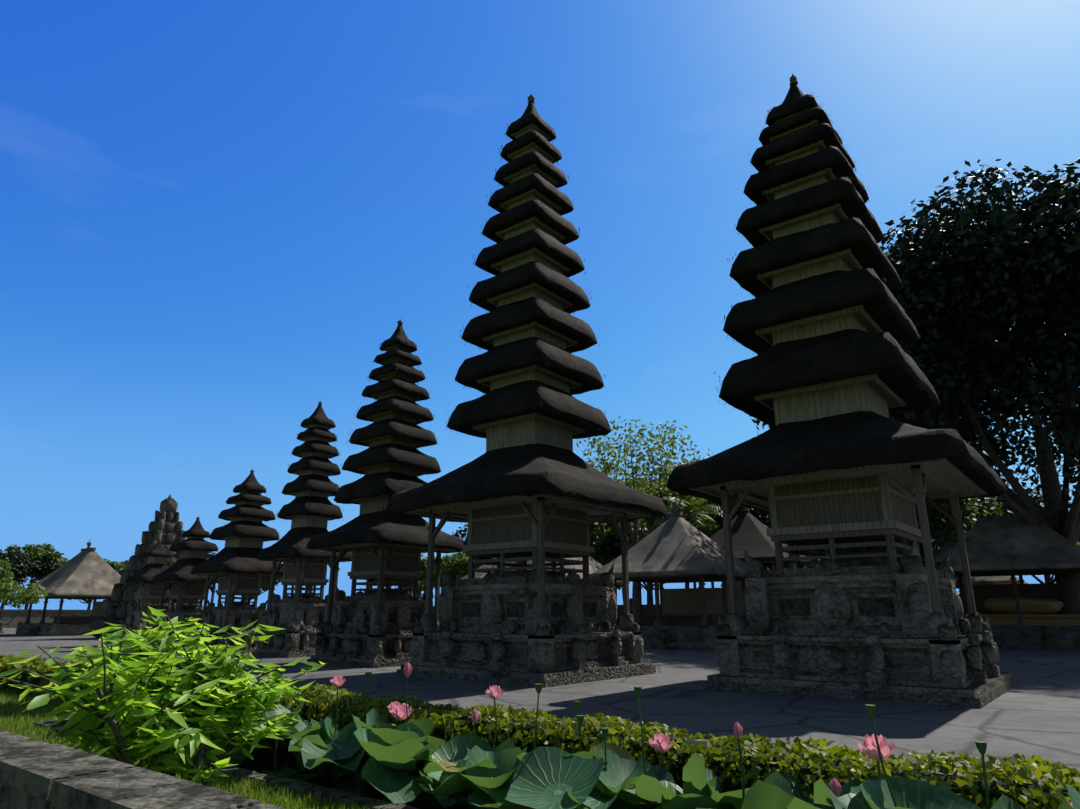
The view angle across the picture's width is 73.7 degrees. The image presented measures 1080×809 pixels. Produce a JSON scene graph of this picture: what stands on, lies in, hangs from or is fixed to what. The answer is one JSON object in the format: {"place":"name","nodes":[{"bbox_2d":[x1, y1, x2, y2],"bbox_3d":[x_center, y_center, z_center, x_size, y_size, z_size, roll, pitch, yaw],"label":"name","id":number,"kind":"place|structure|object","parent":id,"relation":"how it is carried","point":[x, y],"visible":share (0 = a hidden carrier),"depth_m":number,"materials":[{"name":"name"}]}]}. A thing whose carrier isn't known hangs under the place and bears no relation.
{"place":"outdoors","nodes":[
{"label":"outdoors","id":0,"kind":"place"},
{"bbox_2d":[0,689,71,730],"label":"grass","id":1,"kind":"structure","parent":0,"point":[8,703],"depth_m":11.77,"materials":[{"name":"green plant"}]},
{"bbox_2d":[0,628,99,643],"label":"courtyard pavement","id":2,"kind":"structure","parent":0,"point":[8,635],"depth_m":45.96,"materials":[{"name":"grey stone"}]},
{"bbox_2d":[0,586,8,632],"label":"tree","id":3,"kind":"object","parent":2,"relation":"on","point":[1,623],"visible":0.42,"depth_m":58.13,"materials":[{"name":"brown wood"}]},
{"bbox_2d":[0,560,18,590],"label":"tree","id":4,"kind":"object","parent":2,"relation":"on","point":[6,574],"visible":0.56,"depth_m":83.36,"materials":[{"name":"green plant"}]},
{"bbox_2d":[0,549,64,608],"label":"tree","id":5,"kind":"object","parent":2,"relation":"on","point":[22,569],"visible":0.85,"depth_m":89.16,"materials":[{"name":"green plant"}]},
{"bbox_2d":[15,541,120,635],"bbox_3d":[-35.625,14.049,55.757,8.128,7.212,6.910,-12,-20,36],"label":"bale","id":6,"kind":"object","parent":2,"relation":"on","point":[88,572],"visible":0.62,"depth_m":53.74,"materials":[{"name":"wicker"}]},
{"bbox_2d":[90,494,202,638],"bbox_3d":[-25.712,10.881,48.757,5.596,9.619,5.652,-12,-20,36],"label":"stone shrine","id":7,"kind":"object","parent":2,"relation":"on","point":[166,526],"visible":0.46,"depth_m":47.97,"materials":[{"name":"grey stone"}]},
{"bbox_2d":[212,575,282,599],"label":"tree","id":8,"kind":"object","parent":2,"relation":"on","point":[264,586],"visible":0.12,"depth_m":109.01,"materials":[{"name":"green plant"}]},
{"bbox_2d":[373,555,442,595],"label":"tree","id":9,"kind":"object","parent":2,"relation":"on","point":[423,566],"visible":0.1,"depth_m":81.13,"materials":[{"name":"green plant"}]},
{"bbox_2d":[433,551,482,579],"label":"tree","id":10,"kind":"object","parent":2,"relation":"on","point":[456,564],"visible":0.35,"depth_m":74.86,"materials":[{"name":"green plant"}]},
{"bbox_2d":[0,730,284,808],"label":"moat wall","id":11,"kind":"structure","parent":0,"point":[36,774],"depth_m":2.71,"materials":[{"name":"stone"}]},
{"bbox_2d":[1,697,469,808],"bbox_3d":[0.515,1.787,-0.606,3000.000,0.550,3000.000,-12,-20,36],"label":"ground","id":12,"kind":"structure","parent":0,"point":[282,762],"depth_m":8.29,"materials":[{"name":"green plant"}]},
{"bbox_2d":[1,542,68,608],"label":"tree","id":13,"kind":"object","parent":12,"relation":"on","point":[43,552],"visible":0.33,"depth_m":105.42,"materials":[{"name":"green plant"}]},
{"bbox_2d":[0,609,91,627],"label":"boundary wall","id":14,"kind":"structure","parent":12,"relation":"on","point":[21,615],"depth_m":78.71,"materials":[{"name":"stone"}]},
{"bbox_2d":[68,568,123,609],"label":"tree","id":15,"kind":"object","parent":12,"relation":"on","point":[89,601],"visible":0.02,"depth_m":112.34,"materials":[{"name":"green plant"}]},
{"bbox_2d":[104,559,127,570],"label":"tree","id":16,"kind":"object","parent":12,"relation":"on","point":[120,565],"visible":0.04,"depth_m":118.59,"materials":[{"name":"green plant"}]},
{"bbox_2d":[0,606,327,785],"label":"shrub","id":17,"kind":"object","parent":12,"relation":"on","point":[185,714],"visible":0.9,"depth_m":4.92,"materials":[{"name":"green plant"}]},
{"bbox_2d":[0,713,394,808],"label":"grass strip","id":18,"kind":"object","parent":12,"relation":"on","point":[241,787],"depth_m":6.58,"materials":[{"name":"green plant"}]},
{"bbox_2d":[206,552,215,559],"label":"tree","id":19,"kind":"object","parent":12,"relation":"on","point":[209,556],"depth_m":127.59,"materials":[{"name":"green plant"}]},
{"bbox_2d":[33,718,420,808],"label":"pond kerb","id":20,"kind":"structure","parent":12,"relation":"on","point":[307,788],"depth_m":6.46,"materials":[{"name":"stone"}]},
{"bbox_2d":[405,556,465,597],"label":"tree","id":21,"kind":"object","parent":12,"relation":"on","point":[425,586],"depth_m":94.37,"materials":[{"name":"green plant"}]},
{"bbox_2d":[0,653,1079,808],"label":"hedge","id":22,"kind":"object","parent":12,"relation":"on","point":[809,763],"visible":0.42,"depth_m":5.79,"materials":[{"name":"green plant"}]},
{"bbox_2d":[72,663,1079,808],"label":"lotus plants","id":23,"kind":"object","parent":12,"relation":"on","point":[407,762],"visible":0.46,"depth_m":5.63,"materials":[{"name":"green plant"}]},
{"bbox_2d":[599,557,629,589],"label":"tree","id":24,"kind":"object","parent":12,"relation":"on","point":[605,563],"visible":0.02,"depth_m":84.45,"materials":[{"name":"green plant"}]},
{"bbox_2d":[1031,539,1079,582],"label":"tree","id":25,"kind":"object","parent":12,"relation":"on","point":[1048,579],"depth_m":57.27,"materials":[{"name":"green plant"}]},
{"bbox_2d":[0,641,1079,784],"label":"courtyard pavement","id":26,"kind":"structure","parent":0,"point":[1035,711],"depth_m":13.05,"materials":[{"name":"grey stone"}]},
{"bbox_2d":[0,582,49,625],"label":"tree","id":27,"kind":"object","parent":26,"relation":"on","point":[25,596],"visible":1,"depth_m":25.63,"materials":[{"name":"green plant"}]},
{"bbox_2d":[116,539,173,646],"bbox_3d":[-20.010,9.618,37.137,2.228,5.336,2.193,-12,-20,36],"label":"pagoda","id":28,"kind":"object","parent":26,"relation":"on","point":[157,554],"visible":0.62,"depth_m":36.75,"materials":[{"name":"grey stone"}]},
{"bbox_2d":[150,517,218,648],"bbox_3d":[-16.736,8.410,34.401,2.747,6.139,2.728,-12,-20,36],"label":"pagoda","id":29,"kind":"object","parent":26,"relation":"on","point":[194,548],"visible":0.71,"depth_m":33.94,"materials":[{"name":"grey stone"}]},
{"bbox_2d":[189,469,283,653],"bbox_3d":[-12.987,6.668,31.434,3.222,7.840,3.235,-12,-20,36],"label":"pagoda","id":30,"kind":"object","parent":26,"relation":"on","point":[235,566],"visible":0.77,"depth_m":30.76,"materials":[{"name":"grey wood"}]},
{"bbox_2d":[252,401,351,657],"bbox_3d":[-9.436,4.794,29.456,3.003,10.345,2.966,-12,-20,36],"label":"pagoda","id":31,"kind":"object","parent":26,"relation":"on","point":[310,510],"visible":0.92,"depth_m":28.63,"materials":[{"name":"grey wood"}]},
{"bbox_2d":[306,319,464,667],"bbox_3d":[-5.276,2.657,25.482,4.103,12.247,4.105,-12,-20,36],"label":"pagoda","id":32,"kind":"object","parent":26,"relation":"on","point":[370,627],"visible":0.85,"depth_m":24.25,"materials":[{"name":"grey wood"}]},
{"bbox_2d":[452,524,591,559],"bbox_3d":[-0.721,12.537,56.975,11.005,11.149,11.236,-6,-17,19],"label":"tree","id":33,"kind":"object","parent":26,"relation":"on","point":[463,534],"visible":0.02,"depth_m":55.86,"materials":[{"name":"green plant"}]},
{"bbox_2d":[382,94,669,687],"bbox_3d":[-0.293,-1.655,21.845,6.037,18.515,6.055,-12,-20,36],"label":"pagoda","id":34,"kind":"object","parent":26,"relation":"on","point":[529,484],"visible":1,"depth_m":19.77,"materials":[{"name":"grey wood"}]},
{"bbox_2d":[461,557,621,584],"bbox_3d":[-0.010,9.850,40.669,8.126,6.912,6.407,-12,-20,36],"label":"bale","id":35,"kind":"object","parent":26,"relation":"on","point":[594,565],"depth_m":39.72,"materials":[{"name":"wood"}]},
{"bbox_2d":[433,598,660,619],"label":"boundary wall","id":36,"kind":"structure","parent":26,"relation":"on","point":[648,609],"depth_m":68.50,"materials":[{"name":"stone"}]},
{"bbox_2d":[591,521,646,565],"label":"tree","id":37,"kind":"object","parent":26,"relation":"on","point":[614,549],"depth_m":65.00,"materials":[{"name":"green plant"}]},
{"bbox_2d":[590,519,650,562],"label":"tree","id":38,"kind":"object","parent":26,"relation":"on","point":[594,526],"visible":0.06,"depth_m":57.65,"materials":[{"name":"green plant"}]},
{"bbox_2d":[603,532,664,604],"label":"tree","id":39,"kind":"object","parent":26,"relation":"on","point":[645,586],"visible":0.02,"depth_m":75.17,"materials":[{"name":"green plant"}]},
{"bbox_2d":[601,480,671,603],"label":"tree","id":40,"kind":"object","parent":26,"relation":"on","point":[650,594],"depth_m":73.57,"materials":[{"name":"green plant"}]},
{"bbox_2d":[576,415,712,621],"bbox_3d":[6.869,8.455,49.605,10.378,14.914,10.875,11,-19,-34],"label":"sparse tree","id":41,"kind":"object","parent":26,"relation":"on","point":[607,468],"visible":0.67,"depth_m":48.78,"materials":[{"name":"green plant"}]},
{"bbox_2d":[589,499,748,650],"bbox_3d":[6.911,8.324,36.130,6.821,7.297,7.115,-12,-20,36],"label":"bale","id":42,"kind":"object","parent":26,"relation":"on","point":[676,547],"visible":0.65,"depth_m":34.68,"materials":[{"name":"wicker"}]},
{"bbox_2d":[655,496,722,537],"bbox_3d":[11.650,12.275,55.286,5.416,10.714,5.787,2,-16,-6],"label":"palm","id":43,"kind":"object","parent":26,"relation":"on","point":[688,508],"visible":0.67,"depth_m":55.95,"materials":[{"name":"green plant"}]},
{"bbox_2d":[620,459,769,587],"bbox_3d":[12.553,12.086,63.492,14.927,15.639,12.879,8,-18,-25],"label":"tree","id":44,"kind":"object","parent":26,"relation":"on","point":[666,494],"visible":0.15,"depth_m":62.35,"materials":[{"name":"green plant"}]},
{"bbox_2d":[705,504,775,569],"bbox_3d":[19.690,11.876,60.256,11.457,14.263,11.496,-3,-16,10],"label":"tree","id":45,"kind":"object","parent":26,"relation":"on","point":[765,519],"visible":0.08,"depth_m":57.27,"materials":[{"name":"green plant"}]},
{"bbox_2d":[693,506,805,619],"bbox_3d":[14.188,11.036,49.115,7.624,9.305,7.909,-12,-20,36],"label":"bale","id":46,"kind":"object","parent":26,"relation":"on","point":[750,536],"visible":0.15,"depth_m":47.76,"materials":[{"name":"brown wood"}]},
{"bbox_2d":[664,74,1016,708],"bbox_3d":[7.226,-1.579,18.324,6.379,16.416,6.374,-12,-20,36],"label":"pagoda","id":47,"kind":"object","parent":26,"relation":"on","point":[827,379],"visible":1,"depth_m":16.18,"materials":[{"name":"grey wood"}]},
{"bbox_2d":[800,529,933,564],"bbox_3d":[25.641,12.805,57.364,11.346,10.865,11.735,-12,-20,36],"label":"tree","id":48,"kind":"object","parent":26,"relation":"on","point":[850,549],"visible":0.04,"depth_m":55.20,"materials":[{"name":"green plant"}]},
{"bbox_2d":[749,158,1079,613],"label":"tree","id":49,"kind":"object","parent":26,"relation":"on","point":[983,287],"visible":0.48,"depth_m":34.17,"materials":[{"name":"green plant"}]},
{"bbox_2d":[871,498,1011,571],"bbox_3d":[27.907,11.067,51.989,11.038,11.225,11.005,10,-19,-31],"label":"tree","id":50,"kind":"object","parent":26,"relation":"on","point":[948,527],"visible":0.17,"depth_m":48.55,"materials":[{"name":"green plant"}]},
{"bbox_2d":[934,534,1028,617],"bbox_3d":[27.254,11.505,46.279,6.629,6.780,5.910,-12,-20,36],"label":"bale","id":51,"kind":"object","parent":26,"relation":"on","point":[985,580],"visible":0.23,"depth_m":43.70,"materials":[{"name":"wood"}]},
{"bbox_2d":[931,477,1043,552],"bbox_3d":[35.323,12.194,58.538,12.554,12.663,12.629,7,-17,-22],"label":"tree","id":52,"kind":"object","parent":26,"relation":"on","point":[1038,498],"visible":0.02,"depth_m":56.15,"materials":[{"name":"green plant"}]},
{"bbox_2d":[934,502,1079,649],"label":"bale","id":53,"kind":"object","parent":26,"relation":"on","point":[1021,615],"visible":0.69,"depth_m":34.71,"materials":[{"name":"wicker"}]},
{"bbox_2d":[0,0,1079,609],"label":"sky","id":54,"kind":"structure","parent":0,"point":[217,217],"materials":[{"name":"blue"}]}
]}

